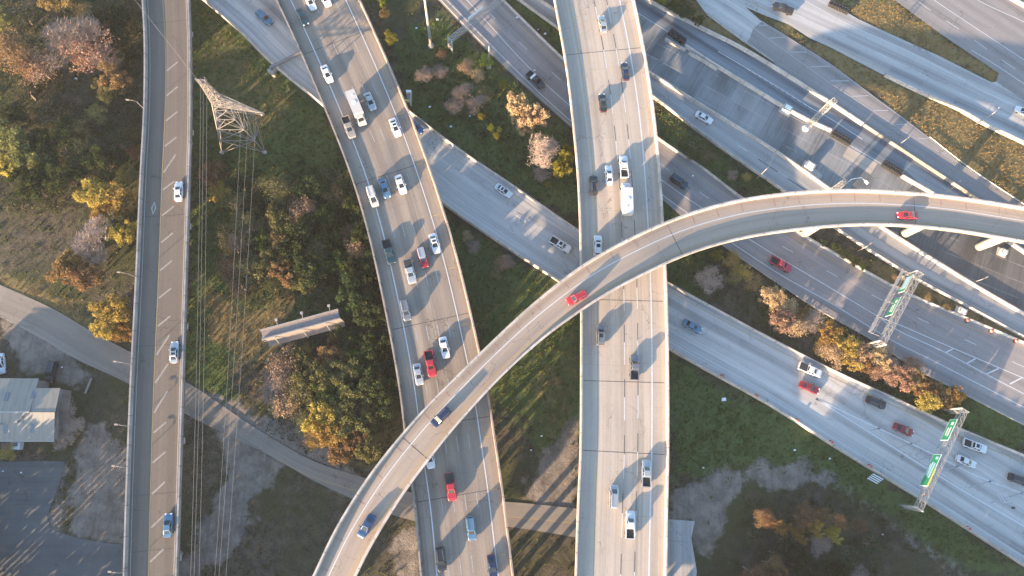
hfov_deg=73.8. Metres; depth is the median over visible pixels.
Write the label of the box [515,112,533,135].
tree
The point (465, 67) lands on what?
tree
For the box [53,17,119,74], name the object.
tree
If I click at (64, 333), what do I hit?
frontage road
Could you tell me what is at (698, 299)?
concrete barrier
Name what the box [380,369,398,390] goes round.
tree
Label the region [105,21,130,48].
tree
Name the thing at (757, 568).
tree
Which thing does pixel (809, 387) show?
sedan car
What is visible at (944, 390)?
tree
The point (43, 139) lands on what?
tree
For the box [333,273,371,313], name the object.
tree
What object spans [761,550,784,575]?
tree
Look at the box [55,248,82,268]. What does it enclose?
tree
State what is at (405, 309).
suv
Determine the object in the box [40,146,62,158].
tree
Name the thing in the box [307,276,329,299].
tree
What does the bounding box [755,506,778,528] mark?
tree
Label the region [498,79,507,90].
shrub
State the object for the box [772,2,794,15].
pickup truck
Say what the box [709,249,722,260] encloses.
shrub
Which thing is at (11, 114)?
tree
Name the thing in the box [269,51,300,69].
overhead beam
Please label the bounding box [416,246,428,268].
suv
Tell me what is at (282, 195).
tree
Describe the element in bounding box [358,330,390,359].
tree
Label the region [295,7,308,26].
sedan car
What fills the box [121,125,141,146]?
tree
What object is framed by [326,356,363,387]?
tree
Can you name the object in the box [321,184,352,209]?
tree
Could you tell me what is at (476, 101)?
bare tree
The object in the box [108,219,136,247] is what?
tree
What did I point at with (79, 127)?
tree
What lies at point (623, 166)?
pickup truck
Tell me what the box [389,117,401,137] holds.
sedan car
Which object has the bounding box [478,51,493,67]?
tree
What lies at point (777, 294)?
tree
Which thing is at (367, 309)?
tree
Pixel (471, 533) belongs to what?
suv
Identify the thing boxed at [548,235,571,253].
pickup truck
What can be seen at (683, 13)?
tree
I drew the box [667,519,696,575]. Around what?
turnaround pavement
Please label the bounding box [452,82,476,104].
bare tree
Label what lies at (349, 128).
pickup truck
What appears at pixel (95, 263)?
tree
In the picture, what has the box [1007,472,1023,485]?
suv
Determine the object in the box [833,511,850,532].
tree
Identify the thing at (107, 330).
tree
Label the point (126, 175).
tree
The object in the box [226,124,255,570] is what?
power line
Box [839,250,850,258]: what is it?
shrub
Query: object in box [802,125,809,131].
round base
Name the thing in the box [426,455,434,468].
sedan car
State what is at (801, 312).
tree
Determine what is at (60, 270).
tree
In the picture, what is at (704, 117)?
sedan car
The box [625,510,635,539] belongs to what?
pickup truck
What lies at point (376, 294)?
tree
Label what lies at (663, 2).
shrub
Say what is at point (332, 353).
tree
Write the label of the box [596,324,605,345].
suv
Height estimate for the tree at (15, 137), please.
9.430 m
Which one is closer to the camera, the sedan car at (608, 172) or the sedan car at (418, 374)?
the sedan car at (418, 374)
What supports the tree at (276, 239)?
on the ground at (262, 492)
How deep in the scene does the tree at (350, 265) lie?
156.00 m
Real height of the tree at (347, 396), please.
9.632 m
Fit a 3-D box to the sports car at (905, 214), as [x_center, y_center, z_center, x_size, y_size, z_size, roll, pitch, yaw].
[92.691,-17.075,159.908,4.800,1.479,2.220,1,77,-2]
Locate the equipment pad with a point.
(817, 174)
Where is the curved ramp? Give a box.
[312,189,1023,575]
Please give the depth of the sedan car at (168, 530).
139.96 m
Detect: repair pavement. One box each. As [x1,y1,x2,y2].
[843,147,877,173]
[904,161,958,195]
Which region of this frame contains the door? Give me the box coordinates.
[62,394,68,400]
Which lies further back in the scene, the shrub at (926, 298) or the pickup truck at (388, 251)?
the shrub at (926, 298)
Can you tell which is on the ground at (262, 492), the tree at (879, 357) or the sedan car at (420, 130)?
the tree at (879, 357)
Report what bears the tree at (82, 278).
on the ground at (262, 492)
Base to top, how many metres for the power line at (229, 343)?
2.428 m
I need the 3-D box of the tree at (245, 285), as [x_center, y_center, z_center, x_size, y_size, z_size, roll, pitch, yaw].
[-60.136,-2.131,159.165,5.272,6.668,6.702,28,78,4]
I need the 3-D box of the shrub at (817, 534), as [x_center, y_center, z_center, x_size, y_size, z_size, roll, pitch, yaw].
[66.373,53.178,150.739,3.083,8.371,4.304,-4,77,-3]
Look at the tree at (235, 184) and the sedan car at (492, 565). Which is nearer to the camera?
the sedan car at (492, 565)
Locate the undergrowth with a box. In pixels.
[0,0,1005,575]
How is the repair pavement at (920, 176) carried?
on the dark road at (765, 78)
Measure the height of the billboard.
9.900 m
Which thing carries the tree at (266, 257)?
on the ground at (262, 492)
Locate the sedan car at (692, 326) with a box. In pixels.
[682,319,702,333]
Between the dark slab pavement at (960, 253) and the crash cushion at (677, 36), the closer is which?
the dark slab pavement at (960, 253)
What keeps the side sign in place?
attached to the highway bridge at (339, 38)
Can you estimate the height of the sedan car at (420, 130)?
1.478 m
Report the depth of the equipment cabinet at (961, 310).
166.13 m
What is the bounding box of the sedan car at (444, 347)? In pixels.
[439,336,449,358]
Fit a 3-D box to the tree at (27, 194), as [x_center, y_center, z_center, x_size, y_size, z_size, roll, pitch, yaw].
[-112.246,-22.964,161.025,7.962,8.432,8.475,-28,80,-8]
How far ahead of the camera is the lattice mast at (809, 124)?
170.58 m
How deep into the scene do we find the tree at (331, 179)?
164.34 m
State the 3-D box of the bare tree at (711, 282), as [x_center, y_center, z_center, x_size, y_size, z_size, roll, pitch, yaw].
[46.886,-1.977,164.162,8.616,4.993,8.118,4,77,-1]
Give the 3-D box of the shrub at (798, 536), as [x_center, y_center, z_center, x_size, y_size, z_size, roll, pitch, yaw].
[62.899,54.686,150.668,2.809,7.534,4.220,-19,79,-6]
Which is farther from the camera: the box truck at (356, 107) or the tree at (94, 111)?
the tree at (94, 111)
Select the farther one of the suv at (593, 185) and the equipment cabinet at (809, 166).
the equipment cabinet at (809, 166)
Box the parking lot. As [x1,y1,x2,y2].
[0,461,122,575]
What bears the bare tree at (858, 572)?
on the ground at (262, 492)
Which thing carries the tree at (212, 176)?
on the ground at (262, 492)
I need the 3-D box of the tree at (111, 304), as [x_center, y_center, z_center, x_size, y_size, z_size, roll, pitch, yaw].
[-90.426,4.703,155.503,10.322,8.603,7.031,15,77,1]
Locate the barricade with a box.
[867,473,882,483]
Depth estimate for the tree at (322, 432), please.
148.56 m
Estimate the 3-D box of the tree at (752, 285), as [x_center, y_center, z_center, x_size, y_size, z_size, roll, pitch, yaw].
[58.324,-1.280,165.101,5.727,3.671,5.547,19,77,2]
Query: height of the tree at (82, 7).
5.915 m
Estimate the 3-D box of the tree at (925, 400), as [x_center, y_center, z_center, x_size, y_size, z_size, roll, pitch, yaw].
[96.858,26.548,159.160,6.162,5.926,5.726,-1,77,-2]
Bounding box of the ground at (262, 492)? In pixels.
[0,0,1023,575]
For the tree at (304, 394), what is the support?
on the ground at (262, 492)
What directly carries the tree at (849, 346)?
on the ground at (262, 492)
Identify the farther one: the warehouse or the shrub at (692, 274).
the shrub at (692, 274)
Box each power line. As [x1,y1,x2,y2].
[194,91,203,569]
[199,147,206,564]
[215,110,241,568]
[219,111,248,571]
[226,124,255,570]
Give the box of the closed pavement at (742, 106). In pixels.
[544,0,912,190]
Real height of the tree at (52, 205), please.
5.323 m
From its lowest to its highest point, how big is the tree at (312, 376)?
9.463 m
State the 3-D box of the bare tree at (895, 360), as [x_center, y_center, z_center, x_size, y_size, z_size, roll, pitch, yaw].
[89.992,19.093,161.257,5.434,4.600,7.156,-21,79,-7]
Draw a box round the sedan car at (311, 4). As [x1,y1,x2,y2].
[305,0,316,10]
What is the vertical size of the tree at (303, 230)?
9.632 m
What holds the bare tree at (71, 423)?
on the ground at (262, 492)
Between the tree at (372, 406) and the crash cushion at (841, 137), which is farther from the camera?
the crash cushion at (841, 137)
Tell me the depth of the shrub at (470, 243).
164.24 m
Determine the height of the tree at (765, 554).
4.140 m
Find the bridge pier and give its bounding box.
[267,68,277,77]
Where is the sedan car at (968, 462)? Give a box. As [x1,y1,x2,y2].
[955,454,976,467]
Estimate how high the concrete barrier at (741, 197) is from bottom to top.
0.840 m
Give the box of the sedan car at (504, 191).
[494,182,512,197]
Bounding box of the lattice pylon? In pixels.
[195,76,266,154]
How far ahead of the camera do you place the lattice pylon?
158.14 m
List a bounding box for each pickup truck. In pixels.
[340,115,355,138]
[381,238,395,264]
[403,258,416,284]
[423,350,436,376]
[444,472,456,500]
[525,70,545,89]
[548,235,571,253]
[619,155,628,178]
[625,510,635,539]
[629,354,639,380]
[641,459,652,487]
[768,255,791,272]
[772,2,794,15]
[797,361,821,377]
[961,438,986,453]
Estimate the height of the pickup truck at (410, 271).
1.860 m
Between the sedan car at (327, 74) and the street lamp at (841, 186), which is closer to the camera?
the sedan car at (327, 74)
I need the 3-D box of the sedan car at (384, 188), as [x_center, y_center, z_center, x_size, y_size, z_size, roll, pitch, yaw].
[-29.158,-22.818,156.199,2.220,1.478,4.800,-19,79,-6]
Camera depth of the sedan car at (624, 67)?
166.90 m
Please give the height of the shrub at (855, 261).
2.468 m
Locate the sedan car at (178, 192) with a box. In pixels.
[173,181,183,201]
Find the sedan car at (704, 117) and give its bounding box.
[694,110,712,124]
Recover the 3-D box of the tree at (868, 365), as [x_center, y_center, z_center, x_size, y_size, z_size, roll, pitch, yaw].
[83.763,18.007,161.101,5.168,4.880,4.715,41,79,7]
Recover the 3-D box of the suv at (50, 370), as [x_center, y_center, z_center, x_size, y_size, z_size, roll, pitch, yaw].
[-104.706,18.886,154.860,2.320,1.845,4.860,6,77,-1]
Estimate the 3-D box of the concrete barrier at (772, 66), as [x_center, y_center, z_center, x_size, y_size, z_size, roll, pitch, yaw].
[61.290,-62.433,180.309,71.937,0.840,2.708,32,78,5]
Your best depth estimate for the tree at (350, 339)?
154.80 m
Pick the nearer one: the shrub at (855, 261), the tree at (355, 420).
the tree at (355, 420)
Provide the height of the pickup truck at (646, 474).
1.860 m
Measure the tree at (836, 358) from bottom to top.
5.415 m
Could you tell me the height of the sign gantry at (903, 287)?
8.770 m
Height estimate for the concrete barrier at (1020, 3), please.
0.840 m
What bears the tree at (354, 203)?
on the ground at (262, 492)
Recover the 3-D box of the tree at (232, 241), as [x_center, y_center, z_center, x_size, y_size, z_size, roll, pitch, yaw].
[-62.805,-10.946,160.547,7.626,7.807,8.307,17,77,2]
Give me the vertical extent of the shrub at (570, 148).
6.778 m
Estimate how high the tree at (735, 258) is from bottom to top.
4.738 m
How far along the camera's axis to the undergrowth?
168.52 m
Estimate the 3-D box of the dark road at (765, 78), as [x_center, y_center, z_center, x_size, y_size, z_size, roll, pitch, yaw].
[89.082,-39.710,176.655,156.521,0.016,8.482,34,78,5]
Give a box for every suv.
[44,360,58,381]
[255,9,273,25]
[321,0,331,7]
[400,299,411,321]
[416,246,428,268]
[430,406,451,427]
[435,546,446,571]
[465,515,476,540]
[565,289,587,305]
[589,175,598,194]
[593,235,602,255]
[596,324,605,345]
[670,173,688,189]
[865,395,886,408]
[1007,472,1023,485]
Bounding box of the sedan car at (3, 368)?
[0,352,7,374]
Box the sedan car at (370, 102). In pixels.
[363,91,376,111]
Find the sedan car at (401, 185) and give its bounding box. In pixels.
[394,174,406,194]
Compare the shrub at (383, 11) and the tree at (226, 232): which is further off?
the shrub at (383, 11)
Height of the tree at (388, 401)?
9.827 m
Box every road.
[0,285,576,536]
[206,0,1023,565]
[439,0,1023,423]
[523,0,1023,334]
[635,0,1023,248]
[724,8,1022,205]
[738,0,1023,139]
[895,0,1023,99]
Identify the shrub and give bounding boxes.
[0,442,11,452]
[379,0,386,7]
[379,6,389,18]
[435,50,446,59]
[461,229,473,241]
[465,239,480,254]
[471,69,485,83]
[477,113,484,119]
[486,123,493,132]
[492,131,500,140]
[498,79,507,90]
[501,254,516,268]
[544,180,551,187]
[561,144,574,157]
[657,0,666,4]
[666,0,679,14]
[682,268,696,283]
[684,146,698,160]
[691,15,704,26]
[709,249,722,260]
[728,170,737,180]
[742,172,751,181]
[753,509,767,528]
[771,519,794,535]
[790,526,808,545]
[795,500,809,512]
[807,519,825,539]
[813,506,833,526]
[819,238,827,246]
[821,525,843,544]
[823,515,838,529]
[831,242,841,250]
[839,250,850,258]
[847,517,868,533]
[849,257,860,266]
[860,263,866,270]
[924,293,931,300]
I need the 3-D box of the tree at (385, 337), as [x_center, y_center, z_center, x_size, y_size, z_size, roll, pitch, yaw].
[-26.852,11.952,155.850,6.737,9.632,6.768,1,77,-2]
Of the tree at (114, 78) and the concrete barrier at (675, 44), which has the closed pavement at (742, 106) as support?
the concrete barrier at (675, 44)
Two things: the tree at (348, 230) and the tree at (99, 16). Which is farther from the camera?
the tree at (99, 16)
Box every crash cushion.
[668,28,686,44]
[828,0,850,14]
[830,130,852,145]
[881,160,902,176]
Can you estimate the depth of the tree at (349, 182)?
163.02 m
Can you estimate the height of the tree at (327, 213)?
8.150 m
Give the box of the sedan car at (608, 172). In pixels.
[604,166,613,184]
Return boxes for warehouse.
[0,378,71,441]
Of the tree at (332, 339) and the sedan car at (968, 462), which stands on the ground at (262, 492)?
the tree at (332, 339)
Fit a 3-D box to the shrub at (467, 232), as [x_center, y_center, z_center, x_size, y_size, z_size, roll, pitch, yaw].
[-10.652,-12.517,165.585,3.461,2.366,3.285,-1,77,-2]
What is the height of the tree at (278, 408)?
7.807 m
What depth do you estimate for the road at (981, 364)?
167.44 m
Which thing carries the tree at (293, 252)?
on the ground at (262, 492)
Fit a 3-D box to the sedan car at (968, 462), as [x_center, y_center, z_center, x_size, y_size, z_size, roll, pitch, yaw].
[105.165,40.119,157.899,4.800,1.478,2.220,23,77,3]
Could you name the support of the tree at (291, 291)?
on the ground at (262, 492)
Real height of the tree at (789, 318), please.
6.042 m
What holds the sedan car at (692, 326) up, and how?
on the highway at (984, 498)
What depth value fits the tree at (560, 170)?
164.58 m
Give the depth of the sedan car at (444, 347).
148.18 m
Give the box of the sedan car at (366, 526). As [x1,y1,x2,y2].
[357,513,375,538]
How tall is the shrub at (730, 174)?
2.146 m
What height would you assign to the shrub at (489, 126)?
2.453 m
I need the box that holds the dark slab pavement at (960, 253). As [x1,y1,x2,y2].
[886,185,1023,310]
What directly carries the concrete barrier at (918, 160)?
on the dark road at (765, 78)
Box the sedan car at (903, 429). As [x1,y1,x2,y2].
[892,422,913,436]
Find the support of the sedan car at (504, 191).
on the highway at (984, 498)
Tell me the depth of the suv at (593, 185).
159.63 m
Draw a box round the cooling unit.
[10,442,23,449]
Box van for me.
[366,185,378,207]
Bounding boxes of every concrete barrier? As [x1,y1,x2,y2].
[203,0,1023,566]
[409,110,1023,456]
[503,0,1023,343]
[517,0,1023,338]
[537,0,1023,315]
[644,0,863,125]
[664,37,686,51]
[684,44,831,131]
[688,52,717,70]
[863,124,978,198]
[883,73,1023,144]
[900,174,1023,253]
[1011,0,1023,7]
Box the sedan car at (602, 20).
[598,15,607,33]
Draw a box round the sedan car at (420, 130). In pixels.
[413,120,424,134]
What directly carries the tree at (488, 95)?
on the ground at (262, 492)
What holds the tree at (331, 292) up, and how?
on the ground at (262, 492)
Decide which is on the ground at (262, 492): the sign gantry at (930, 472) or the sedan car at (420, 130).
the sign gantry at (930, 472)
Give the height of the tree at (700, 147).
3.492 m
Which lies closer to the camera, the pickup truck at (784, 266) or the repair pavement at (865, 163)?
the pickup truck at (784, 266)
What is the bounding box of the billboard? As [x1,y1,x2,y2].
[260,304,344,346]
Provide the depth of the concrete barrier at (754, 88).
177.96 m
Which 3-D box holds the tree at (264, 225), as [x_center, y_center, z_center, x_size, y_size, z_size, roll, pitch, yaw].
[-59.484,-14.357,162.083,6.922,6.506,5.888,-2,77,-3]
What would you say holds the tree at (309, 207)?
on the ground at (262, 492)
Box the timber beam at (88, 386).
[84,378,92,393]
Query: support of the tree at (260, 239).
on the ground at (262, 492)
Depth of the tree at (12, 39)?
168.14 m
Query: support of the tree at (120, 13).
on the ground at (262, 492)
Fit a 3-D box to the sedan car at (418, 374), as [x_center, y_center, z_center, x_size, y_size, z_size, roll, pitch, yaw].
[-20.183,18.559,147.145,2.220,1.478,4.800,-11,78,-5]
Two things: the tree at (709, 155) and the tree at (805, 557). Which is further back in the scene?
the tree at (709, 155)
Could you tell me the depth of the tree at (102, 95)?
166.27 m
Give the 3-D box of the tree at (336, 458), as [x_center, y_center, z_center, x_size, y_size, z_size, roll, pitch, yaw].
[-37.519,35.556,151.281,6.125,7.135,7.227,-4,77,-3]
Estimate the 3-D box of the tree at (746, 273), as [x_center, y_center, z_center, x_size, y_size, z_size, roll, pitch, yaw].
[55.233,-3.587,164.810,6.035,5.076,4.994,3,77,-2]
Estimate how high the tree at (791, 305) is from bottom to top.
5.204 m
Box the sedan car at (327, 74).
[320,64,333,83]
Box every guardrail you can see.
[441,0,570,124]
[706,13,773,62]
[722,244,1023,426]
[928,137,1023,203]
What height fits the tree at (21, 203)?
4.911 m
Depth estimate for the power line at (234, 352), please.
145.02 m
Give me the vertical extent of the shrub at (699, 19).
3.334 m
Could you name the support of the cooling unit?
on the ground at (262, 492)
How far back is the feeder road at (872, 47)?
182.03 m
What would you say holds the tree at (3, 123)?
on the ground at (262, 492)
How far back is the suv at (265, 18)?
172.47 m
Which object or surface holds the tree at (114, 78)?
on the ground at (262, 492)
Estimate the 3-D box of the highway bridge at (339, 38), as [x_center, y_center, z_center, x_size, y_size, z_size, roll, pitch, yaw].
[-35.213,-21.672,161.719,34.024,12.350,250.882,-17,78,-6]
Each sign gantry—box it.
[447,0,504,53]
[865,269,924,348]
[897,407,968,511]
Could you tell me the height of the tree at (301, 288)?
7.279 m
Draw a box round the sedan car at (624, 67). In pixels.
[620,62,629,80]
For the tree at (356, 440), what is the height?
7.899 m
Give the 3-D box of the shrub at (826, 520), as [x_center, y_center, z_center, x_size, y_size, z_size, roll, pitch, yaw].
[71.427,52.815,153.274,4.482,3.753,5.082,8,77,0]
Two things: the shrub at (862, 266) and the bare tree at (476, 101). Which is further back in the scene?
the bare tree at (476, 101)
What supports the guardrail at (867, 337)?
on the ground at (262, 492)
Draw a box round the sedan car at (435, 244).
[428,232,440,253]
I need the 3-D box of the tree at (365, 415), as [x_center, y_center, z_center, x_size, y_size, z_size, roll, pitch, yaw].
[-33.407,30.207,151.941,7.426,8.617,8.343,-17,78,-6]
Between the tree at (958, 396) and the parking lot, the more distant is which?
the tree at (958, 396)
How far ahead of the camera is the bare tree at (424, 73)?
173.00 m
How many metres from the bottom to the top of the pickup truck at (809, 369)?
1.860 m
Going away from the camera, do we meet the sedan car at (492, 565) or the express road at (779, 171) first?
the sedan car at (492, 565)
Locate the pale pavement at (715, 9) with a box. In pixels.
[697,0,760,42]
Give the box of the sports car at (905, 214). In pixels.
[896,210,917,219]
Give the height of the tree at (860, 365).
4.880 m
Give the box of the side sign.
[405,90,411,105]
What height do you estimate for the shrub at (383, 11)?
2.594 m
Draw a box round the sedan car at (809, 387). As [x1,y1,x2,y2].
[798,380,819,393]
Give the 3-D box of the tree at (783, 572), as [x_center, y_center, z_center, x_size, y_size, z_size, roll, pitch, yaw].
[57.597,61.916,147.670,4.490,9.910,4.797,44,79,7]
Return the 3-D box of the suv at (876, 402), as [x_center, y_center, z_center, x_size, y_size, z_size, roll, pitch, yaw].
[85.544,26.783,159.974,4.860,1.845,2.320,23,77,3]
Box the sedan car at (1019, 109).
[1014,105,1023,115]
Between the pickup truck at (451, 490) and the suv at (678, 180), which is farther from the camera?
the suv at (678, 180)
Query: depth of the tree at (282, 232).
158.99 m
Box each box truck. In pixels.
[345,89,366,126]
[620,183,633,215]
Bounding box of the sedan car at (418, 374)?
[413,362,423,385]
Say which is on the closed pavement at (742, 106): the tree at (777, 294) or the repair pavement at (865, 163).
the repair pavement at (865, 163)
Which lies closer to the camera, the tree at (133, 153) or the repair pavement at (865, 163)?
the tree at (133, 153)
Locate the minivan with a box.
[609,484,619,508]
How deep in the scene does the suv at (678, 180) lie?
170.43 m
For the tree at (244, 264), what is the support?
on the ground at (262, 492)
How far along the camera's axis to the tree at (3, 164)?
160.47 m
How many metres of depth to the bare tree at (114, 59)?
168.95 m
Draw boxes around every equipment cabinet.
[778,103,793,116]
[801,160,815,173]
[954,305,967,315]
[996,247,1008,257]
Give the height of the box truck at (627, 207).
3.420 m
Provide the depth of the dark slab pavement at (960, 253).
170.31 m
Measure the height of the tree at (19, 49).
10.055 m
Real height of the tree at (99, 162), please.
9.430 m
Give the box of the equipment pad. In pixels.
[812,169,822,178]
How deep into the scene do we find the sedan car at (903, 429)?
158.68 m
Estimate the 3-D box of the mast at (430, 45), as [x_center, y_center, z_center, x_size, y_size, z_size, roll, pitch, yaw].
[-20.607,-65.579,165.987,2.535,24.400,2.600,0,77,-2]
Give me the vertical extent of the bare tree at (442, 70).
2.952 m
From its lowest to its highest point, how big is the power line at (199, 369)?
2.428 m
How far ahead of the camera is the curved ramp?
151.41 m
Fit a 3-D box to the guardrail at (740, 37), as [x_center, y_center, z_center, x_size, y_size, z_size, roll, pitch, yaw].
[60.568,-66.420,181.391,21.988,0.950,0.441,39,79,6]
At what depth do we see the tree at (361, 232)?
157.36 m
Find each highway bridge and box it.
[276,0,513,575]
[553,0,668,575]
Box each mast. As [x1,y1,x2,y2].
[424,0,433,48]
[805,97,837,127]
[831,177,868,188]
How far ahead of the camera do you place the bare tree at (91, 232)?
157.22 m
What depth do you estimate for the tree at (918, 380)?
158.93 m
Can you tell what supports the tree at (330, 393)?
on the ground at (262, 492)
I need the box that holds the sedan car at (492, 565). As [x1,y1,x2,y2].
[487,554,497,575]
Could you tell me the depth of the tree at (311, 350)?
155.28 m
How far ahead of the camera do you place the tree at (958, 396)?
159.29 m
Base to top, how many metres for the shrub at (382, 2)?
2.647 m
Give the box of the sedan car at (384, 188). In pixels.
[378,178,390,198]
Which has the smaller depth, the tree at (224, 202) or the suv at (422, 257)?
the suv at (422, 257)
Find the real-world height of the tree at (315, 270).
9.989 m
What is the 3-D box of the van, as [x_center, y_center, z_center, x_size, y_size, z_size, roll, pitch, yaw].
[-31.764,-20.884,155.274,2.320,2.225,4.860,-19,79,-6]
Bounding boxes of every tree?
[0,5,17,31]
[0,23,27,61]
[0,36,37,76]
[0,101,30,122]
[0,119,11,138]
[0,125,35,164]
[0,153,18,177]
[0,442,17,461]
[2,163,32,183]
[2,195,33,218]
[8,43,58,87]
[8,76,36,101]
[9,2,39,25]
[10,142,47,173]
[13,168,48,203]
[26,127,60,154]
[32,194,59,212]
[36,0,74,12]
[36,154,62,182]
[39,12,109,68]
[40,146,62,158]
[41,163,85,196]
[43,253,76,284]
[48,113,82,145]
[52,134,107,177]
[52,426,76,451]
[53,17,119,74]
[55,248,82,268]
[58,395,76,428]
[59,414,86,438]
[64,262,105,292]
[67,116,95,138]
[69,163,95,184]
[69,213,114,264]
[71,2,93,23]
[72,177,113,207]
[74,144,118,183]
[82,103,108,125]
[83,10,115,38]
[85,247,112,269]
[86,291,130,325]
[88,307,118,339]
[89,40,123,70]
[89,200,125,223]
[90,77,118,106]
[97,61,133,95]
[100,211,129,242]
[104,181,137,217]
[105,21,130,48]
[108,4,130,26]
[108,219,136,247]
[109,321,132,342]
[115,161,138,184]
[116,48,139,67]
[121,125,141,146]
[125,143,140,160]
[196,157,229,187]
[206,180,234,202]
[211,250,245,287]
[213,221,237,246]
[217,189,248,217]
[221,234,243,255]
[223,171,252,198]
[224,269,257,299]
[225,223,258,254]
[226,205,263,239]
[228,249,260,283]
[230,220,254,236]
[239,245,260,262]
[241,227,273,250]
[241,263,265,289]
[243,193,273,219]
[247,217,271,234]
[249,247,285,282]
[253,174,292,206]
[258,343,301,386]
[259,277,281,293]
[260,362,295,406]
[265,203,294,233]
[266,227,290,252]
[266,254,294,288]
[268,385,301,421]
[276,221,299,244]
[276,238,312,276]
[277,280,296,296]
[280,379,312,403]
[283,178,301,202]
[284,211,320,248]
[284,374,313,408]
[286,194,317,227]
[286,345,313,370]
[288,268,311,294]
[290,173,325,198]
[290,360,332,392]
[292,406,313,436]
[293,248,331,287]
[296,339,321,367]
[300,237,332,262]
[301,396,339,432]
[301,426,319,450]
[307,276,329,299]
[311,416,346,448]
[312,375,341,408]
[313,343,346,368]
[314,201,342,228]
[315,166,346,194]
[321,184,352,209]
[321,285,338,304]
[322,248,348,281]
[326,328,342,345]
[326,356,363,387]
[327,403,362,438]
[328,435,353,464]
[329,383,372,414]
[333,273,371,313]
[333,323,361,353]
[334,170,354,196]
[338,224,353,243]
[341,427,368,456]
[342,192,361,219]
[342,257,365,282]
[343,236,368,260]
[344,341,377,376]
[345,405,377,436]
[349,215,369,249]
[349,270,378,298]
[352,294,384,327]
[353,434,381,463]
[354,390,387,424]
[357,360,391,397]
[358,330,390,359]
[360,251,376,282]
[365,387,399,419]
[367,275,382,303]
[368,350,394,373]
[373,297,386,326]
[379,326,391,352]
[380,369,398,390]
[384,29,398,45]
[414,65,432,81]
[429,64,448,78]
[443,97,463,115]
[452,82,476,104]
[457,57,473,74]
[464,94,491,115]
[477,85,494,101]
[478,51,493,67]
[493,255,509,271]
[506,91,529,123]
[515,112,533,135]
[518,102,550,132]
[527,131,560,168]
[531,166,552,181]
[551,160,572,178]
[558,149,574,167]
[678,2,695,18]
[684,136,709,155]
[692,262,724,294]
[698,148,718,161]
[722,247,742,268]
[722,264,741,283]
[730,263,753,281]
[740,563,768,575]
[743,270,765,290]
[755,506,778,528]
[757,285,786,311]
[758,544,778,560]
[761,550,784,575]
[767,563,788,575]
[768,308,795,333]
[775,297,798,316]
[775,531,798,555]
[778,315,808,336]
[784,545,813,574]
[791,507,820,532]
[792,305,811,320]
[802,309,827,333]
[809,533,832,559]
[814,338,833,358]
[818,320,843,345]
[818,343,848,370]
[820,559,848,575]
[832,334,861,357]
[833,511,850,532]
[841,353,865,371]
[846,341,873,364]
[850,563,869,575]
[860,358,879,374]
[869,363,893,380]
[870,342,892,371]
[880,368,897,387]
[881,338,895,357]
[885,357,900,382]
[892,363,915,392]
[900,355,927,375]
[907,366,927,390]
[911,378,938,396]
[914,390,943,413]
[933,381,951,402]
[937,394,953,411]
[948,385,967,404]
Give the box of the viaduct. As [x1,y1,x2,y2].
[123,0,194,575]
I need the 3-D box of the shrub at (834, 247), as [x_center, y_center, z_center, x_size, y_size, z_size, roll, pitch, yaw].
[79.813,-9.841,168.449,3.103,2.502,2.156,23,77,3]
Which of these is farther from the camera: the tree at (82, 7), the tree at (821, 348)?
the tree at (82, 7)
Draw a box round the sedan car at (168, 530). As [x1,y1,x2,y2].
[162,513,173,537]
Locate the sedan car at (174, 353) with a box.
[168,341,179,363]
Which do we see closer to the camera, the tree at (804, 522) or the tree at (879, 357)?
the tree at (804, 522)
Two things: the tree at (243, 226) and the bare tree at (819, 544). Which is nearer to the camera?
the bare tree at (819, 544)
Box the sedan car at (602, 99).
[598,93,606,112]
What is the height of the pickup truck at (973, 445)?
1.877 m

